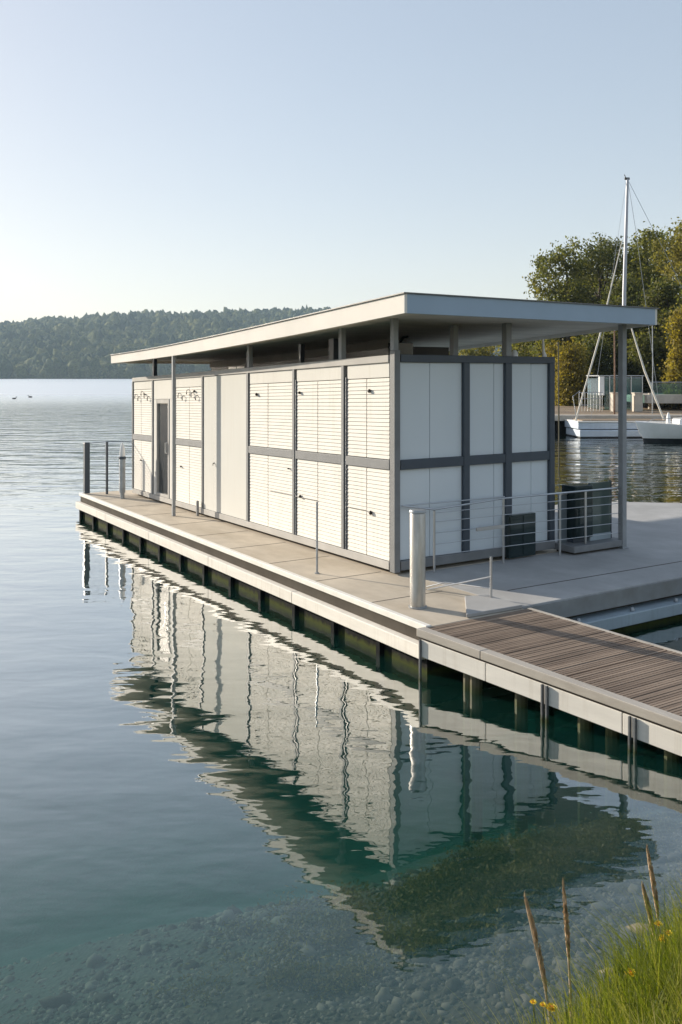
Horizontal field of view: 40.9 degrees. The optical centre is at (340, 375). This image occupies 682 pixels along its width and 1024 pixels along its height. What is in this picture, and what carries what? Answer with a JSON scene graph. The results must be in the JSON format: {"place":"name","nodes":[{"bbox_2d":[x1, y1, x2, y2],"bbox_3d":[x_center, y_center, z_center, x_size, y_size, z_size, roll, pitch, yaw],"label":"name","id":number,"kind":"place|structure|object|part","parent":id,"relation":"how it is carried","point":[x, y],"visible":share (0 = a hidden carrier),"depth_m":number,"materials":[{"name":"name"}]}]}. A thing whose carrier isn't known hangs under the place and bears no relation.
{"place":"outdoors","nodes":[
{"label":"outdoors","id":0,"kind":"place"},
{"bbox_2d":[0,676,681,1023],"bbox_3d":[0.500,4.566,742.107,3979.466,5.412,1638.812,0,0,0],"label":"lake bed","id":1,"kind":"object","parent":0,"point":[176,816],"visible":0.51,"depth_m":12.10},
{"bbox_2d":[0,821,681,1023],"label":"lake stones","id":2,"kind":"object","parent":1,"relation":"on","point":[52,1005],"visible":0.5,"depth_m":5.21,"materials":[{"name":"grey stone"}]},
{"bbox_2d":[417,608,681,845],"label":"boardwalk","id":3,"kind":"structure","parent":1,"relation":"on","point":[615,684],"depth_m":8.15,"materials":[{"name":"brown wood"}]},
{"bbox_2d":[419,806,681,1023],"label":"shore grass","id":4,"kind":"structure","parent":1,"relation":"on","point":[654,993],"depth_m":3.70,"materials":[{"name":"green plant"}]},
{"bbox_2d":[530,999,535,1023],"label":"yellow flower","id":5,"kind":"object","parent":4,"relation":"in","point":[531,1000],"visible":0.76,"depth_m":3.97,"materials":[{"name":"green plant"}]},
{"bbox_2d":[524,893,550,1023],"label":"seed stalk","id":6,"kind":"object","parent":4,"relation":"in","point":[540,959],"visible":0.96,"depth_m":4.09,"materials":[{"name":"plant"}]},
{"bbox_2d":[540,1001,545,1023],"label":"yellow flower","id":7,"kind":"object","parent":4,"relation":"in","point":[541,1003],"visible":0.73,"depth_m":3.96,"materials":[{"name":"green plant"}]},
{"bbox_2d":[545,1003,556,1020],"bbox_3d":[0.911,2.844,3.950,0.054,0.250,0.054,0,0,0],"label":"yellow flower","id":8,"kind":"object","parent":4,"relation":"in","point":[552,1007],"visible":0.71,"depth_m":3.95,"materials":[{"name":"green plant"}]},
{"bbox_2d":[562,879,571,1015],"bbox_3d":[1.048,2.666,4.239,0.034,0.642,0.090,0,0,0],"label":"seed stalk","id":9,"kind":"object","parent":4,"relation":"in","point":[566,922],"visible":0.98,"depth_m":4.24,"materials":[{"name":"plant"}]},
{"bbox_2d":[646,843,660,933],"bbox_3d":[1.575,2.648,4.589,0.031,0.563,0.102,0,0,-22],"label":"seed stalk","id":10,"kind":"object","parent":4,"relation":"in","point":[653,884],"visible":0.76,"depth_m":4.59,"materials":[{"name":"plant"}]},
{"bbox_2d":[624,968,635,995],"bbox_3d":[1.226,2.644,3.860,0.054,0.271,0.054,0,0,0],"label":"yellow flower","id":11,"kind":"object","parent":1,"relation":"on","point":[630,974],"visible":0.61,"depth_m":3.86,"materials":[{"name":"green plant"}]},
{"bbox_2d":[641,882,654,935],"bbox_3d":[1.541,2.730,4.550,0.031,0.404,0.094,0,0,-44],"label":"seed stalk","id":12,"kind":"object","parent":1,"relation":"on","point":[647,899],"visible":0.56,"depth_m":4.55,"materials":[{"name":"plant"}]},
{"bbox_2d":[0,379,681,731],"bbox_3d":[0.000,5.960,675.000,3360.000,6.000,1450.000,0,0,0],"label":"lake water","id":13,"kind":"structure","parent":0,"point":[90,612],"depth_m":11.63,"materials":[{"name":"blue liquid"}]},
{"bbox_2d":[76,490,558,756],"bbox_3d":[-0.754,3.109,15.223,4.217,1.342,12.160,0,0,-33],"label":"floating dock","id":14,"kind":"object","parent":13,"relation":"on","point":[362,603],"visible":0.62,"depth_m":10.86,"materials":[{"name":"concrete"}]},
{"bbox_2d":[83,442,89,493],"bbox_3d":[-5.342,1.929,19.183,0.120,1.069,0.120,0,0,-33],"label":"mooring post","id":15,"kind":"object","parent":14,"relation":"on","point":[86,467],"visible":1,"depth_m":19.14,"materials":[{"name":"metal"}]},
{"bbox_2d":[90,441,131,493],"bbox_3d":[-4.825,1.921,19.165,0.885,1.113,0.059,0,0,1],"label":"cable railing","id":16,"kind":"object","parent":14,"relation":"on","point":[106,465],"visible":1,"depth_m":19.15,"materials":[{"name":"metal"}]},
{"bbox_2d":[119,442,125,498],"bbox_3d":[-4.421,1.909,18.464,0.148,1.138,0.148,0,0,0],"label":"bollard lamp","id":17,"kind":"object","parent":14,"relation":"on","point":[122,457],"visible":1,"depth_m":18.41,"materials":[{"name":"metal"}]},
{"bbox_2d":[315,502,318,573],"bbox_3d":[-0.301,2.030,11.466,0.060,0.899,0.058,0,0,0],"label":"stanchion","id":18,"kind":"object","parent":14,"relation":"on","point":[316,572],"visible":1,"depth_m":11.45,"materials":[{"name":"metal"}]},
{"bbox_2d":[110,292,658,572],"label":"lake pavilion","id":19,"kind":"structure","parent":14,"relation":"on","point":[361,423],"depth_m":12.68,"materials":[{"name":"grey paint"}]},
{"bbox_2d":[156,399,169,497],"bbox_3d":[-3.456,1.391,17.717,0.104,1.898,0.675,0,0,-33],"label":"door","id":20,"kind":"structure","parent":19,"relation":"in","point":[162,410],"depth_m":17.76,"materials":[{"name":"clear glass"}]},
{"bbox_2d":[557,493,566,542],"bbox_3d":[3.122,2.006,12.888,0.170,0.693,0.030,0,0,-33],"label":"frosted screen","id":21,"kind":"object","parent":19,"relation":"on","point":[563,517],"visible":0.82,"depth_m":12.89,"materials":[{"name":"grey glass"}]},
{"bbox_2d":[562,483,592,542],"bbox_3d":[3.370,1.952,13.020,0.360,0.803,0.268,0,0,-33],"label":"tall cabinet","id":22,"kind":"object","parent":19,"relation":"on","point":[573,522],"visible":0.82,"depth_m":12.89,"materials":[{"name":"metal"}]},
{"bbox_3d":[3.441,1.920,12.911,0.330,0.700,0.007,0,0,-33],"label":"door","id":23,"kind":"part","parent":22,"relation":"part of","materials":[{"name":"grey metal"}]},
{"bbox_2d":[588,480,611,540],"bbox_3d":[3.728,1.937,13.162,0.455,0.833,0.050,0,0,-33],"label":"tinted screen","id":24,"kind":"object","parent":19,"relation":"on","point":[601,500],"visible":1,"depth_m":13.16,"materials":[{"name":"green glass"}]},
{"bbox_2d":[408,509,426,609],"bbox_3d":[0.822,1.956,9.790,0.200,1.047,0.200,0,0,0],"label":"bollard","id":25,"kind":"object","parent":14,"relation":"on","point":[417,559],"visible":1,"depth_m":9.72,"materials":[{"name":"metal"}]},
{"bbox_2d":[426,556,491,596],"bbox_3d":[1.302,2.229,10.325,0.904,0.479,0.126,0,0,41],"label":"handrail","id":26,"kind":"object","parent":14,"relation":"on","point":[460,583],"visible":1,"depth_m":10.20,"materials":[{"name":"metal"}]},
{"bbox_2d":[132,798,681,1010],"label":"water weed","id":27,"kind":"object","parent":13,"relation":"in","point":[481,880],"visible":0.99,"depth_m":5.77,"materials":[{"name":"green plant"}]},
{"bbox_2d":[409,502,681,711],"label":"concrete platform","id":28,"kind":"structure","parent":13,"relation":"in","point":[637,582],"depth_m":11.24,"materials":[{"name":"concrete"}]},
{"bbox_2d":[402,487,619,572],"bbox_3d":[2.412,2.033,12.219,3.703,0.891,0.147,0,0,-29],"label":"steel railing","id":29,"kind":"object","parent":28,"relation":"on","point":[503,525],"visible":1,"depth_m":12.08,"materials":[{"name":"grey metal"}]},
{"bbox_2d":[505,512,535,558],"bbox_3d":[2.452,2.170,12.451,0.500,0.580,0.078,0,0,-33],"label":"cabinet","id":30,"kind":"object","parent":28,"relation":"on","point":[517,550],"visible":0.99,"depth_m":12.39,"materials":[{"name":"grey metal"}]},
{"bbox_3d":[2.370,2.165,12.356,0.220,0.530,0.008,0,0,-33],"label":"door","id":31,"kind":"part","parent":30,"relation":"part of","materials":[{"name":"grey metal"}]},
{"bbox_3d":[2.571,2.165,12.487,0.220,0.530,0.008,0,0,-33],"label":"door","id":32,"kind":"part","parent":30,"relation":"part of","materials":[{"name":"grey metal"}]},
{"bbox_2d":[557,342,559,457],"bbox_3d":[7.858,2.120,32.998,0.082,6.680,0.071,0,0,22],"label":"mooring pole","id":33,"kind":"object","parent":13,"relation":"in","point":[558,409],"visible":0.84,"depth_m":32.98,"materials":[{"name":"metal"}]},
{"bbox_2d":[565,175,681,437],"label":"sailing boat","id":34,"kind":"object","parent":13,"relation":"on","point":[592,428],"visible":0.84,"depth_m":44.31,"materials":[{"name":"paint"}]},
{"bbox_2d":[635,413,681,442],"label":"sailing yacht","id":35,"kind":"object","parent":13,"relation":"on","point":[667,431],"visible":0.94,"depth_m":40.20,"materials":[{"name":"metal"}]},
{"bbox_2d":[0,0,681,322],"label":"sky","id":36,"kind":"structure","parent":0,"point":[177,156],"materials":[{"name":"blue"}]},
{"bbox_2d":[555,402,681,434],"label":"quay","id":37,"kind":"structure","parent":0,"point":[568,412],"depth_m":48.10,"materials":[{"name":"grey concrete"}]},
{"bbox_2d":[538,340,561,392],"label":"tall bush","id":38,"kind":"object","parent":37,"relation":"on","point":[552,348],"visible":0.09,"depth_m":65.73,"materials":[{"name":"green plant"}]},
{"bbox_2d":[522,235,617,364],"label":"broadleaf tree","id":39,"kind":"object","parent":37,"relation":"on","point":[557,289],"visible":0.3,"depth_m":73.30,"materials":[{"name":"green plant"}]},
{"bbox_2d":[546,336,595,405],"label":"tall bush","id":40,"kind":"object","parent":37,"relation":"on","point":[573,372],"visible":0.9,"depth_m":60.46,"materials":[{"name":"green plant"}]},
{"bbox_2d":[579,392,602,410],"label":"baluster railing","id":41,"kind":"object","parent":37,"relation":"on","point":[593,398],"visible":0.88,"depth_m":51.17,"materials":[{"name":"metal"}]},
{"bbox_2d":[580,333,617,404],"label":"tall bush","id":42,"kind":"object","parent":37,"relation":"on","point":[604,365],"visible":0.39,"depth_m":61.46,"materials":[{"name":"green plant"}]},
{"bbox_2d":[610,392,617,411],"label":"concrete block","id":43,"kind":"structure","parent":37,"relation":"on","point":[612,401],"depth_m":50.20,"materials":[{"name":"beige concrete"}]},
{"bbox_2d":[613,330,615,413],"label":"mooring pole","id":44,"kind":"object","parent":37,"relation":"on","point":[614,375],"visible":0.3,"depth_m":46.96,"materials":[{"name":"brown wood"}]},
{"bbox_2d":[569,268,659,404],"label":"broadleaf tree","id":45,"kind":"object","parent":37,"relation":"on","point":[632,299],"visible":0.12,"depth_m":63.49,"materials":[{"name":"green plant"}]},
{"bbox_2d":[586,375,644,409],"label":"glass kiosk","id":46,"kind":"object","parent":37,"relation":"on","point":[604,385],"visible":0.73,"depth_m":53.08,"materials":[{"name":"teal"}]},
{"bbox_2d":[598,340,632,404],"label":"tall bush","id":47,"kind":"object","parent":37,"relation":"on","point":[616,353],"visible":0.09,"depth_m":62.33,"materials":[{"name":"green plant"}]},
{"bbox_2d":[631,392,642,411],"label":"concrete block","id":48,"kind":"structure","parent":37,"relation":"on","point":[636,401],"depth_m":50.20,"materials":[{"name":"beige concrete"}]},
{"bbox_2d":[612,221,679,349],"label":"broadleaf tree","id":49,"kind":"object","parent":37,"relation":"on","point":[645,239],"visible":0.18,"depth_m":71.27,"materials":[{"name":"green plant"}]},
{"bbox_2d":[627,274,681,405],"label":"broadleaf tree","id":50,"kind":"object","parent":37,"relation":"on","point":[664,295],"visible":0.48,"depth_m":59.23,"materials":[{"name":"green plant"}]},
{"bbox_2d":[627,382,681,408],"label":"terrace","id":51,"kind":"structure","parent":37,"relation":"on","point":[668,398],"depth_m":52.43,"materials":[{"name":"grey concrete"}]},
{"bbox_2d":[641,217,681,309],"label":"broadleaf tree","id":52,"kind":"object","parent":37,"relation":"on","point":[676,254],"visible":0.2,"depth_m":66.18,"materials":[{"name":"green plant"}]},
{"bbox_2d":[655,276,681,386],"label":"broadleaf tree","id":53,"kind":"object","parent":37,"relation":"on","point":[667,350],"visible":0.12,"depth_m":57.67,"materials":[{"name":"green plant"}]},
{"bbox_2d":[657,303,681,408],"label":"tall bush","id":54,"kind":"object","parent":37,"relation":"on","point":[674,374],"visible":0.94,"depth_m":54.76,"materials":[{"name":"green plant"}]},
{"bbox_2d":[652,325,652,413],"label":"mooring pole","id":55,"kind":"object","parent":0,"point":[652,368],"visible":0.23,"depth_m":47.18,"materials":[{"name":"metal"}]},
{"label":"harbour ground","id":56,"kind":"structure","parent":0,"visible":0},
{"bbox_2d":[449,341,535,356],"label":"treeline","id":57,"kind":"object","parent":56,"relation":"on","point":[481,351],"visible":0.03,"depth_m":100.89,"materials":[{"name":"green plant"}]},
{"bbox_2d":[500,296,551,356],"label":"broadleaf tree","id":58,"kind":"object","parent":56,"relation":"on","point":[524,343],"visible":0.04,"depth_m":78.06,"materials":[{"name":"green plant"}]},
{"bbox_2d":[564,252,608,336],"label":"broadleaf tree","id":59,"kind":"object","parent":56,"relation":"on","point":[588,280],"visible":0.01,"depth_m":87.12,"materials":[{"name":"green plant"}]},
{"bbox_2d":[560,232,645,342],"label":"broadleaf tree","id":60,"kind":"object","parent":56,"relation":"on","point":[601,254],"visible":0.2,"depth_m":75.23,"materials":[{"name":"green plant"}]},
{"bbox_2d":[596,239,660,288],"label":"broadleaf tree","id":61,"kind":"object","parent":56,"relation":"on","point":[622,256],"visible":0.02,"depth_m":89.33,"materials":[{"name":"green plant"}]},
{"bbox_2d":[632,226,681,296],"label":"broadleaf tree","id":62,"kind":"object","parent":56,"relation":"on","point":[666,232],"visible":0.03,"depth_m":83.47,"materials":[{"name":"green plant"}]},
{"bbox_3d":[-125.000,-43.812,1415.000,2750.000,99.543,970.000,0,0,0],"label":"hills","id":63,"kind":"structure","parent":0,"visible":0},
{"bbox_2d":[0,305,520,378],"bbox_3d":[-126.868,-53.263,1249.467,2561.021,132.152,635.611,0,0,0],"label":"hill woods","id":64,"kind":"object","parent":63,"relation":"on","point":[86,345],"visible":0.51,"depth_m":1135.73,"materials":[{"name":"green plant"}]}
]}

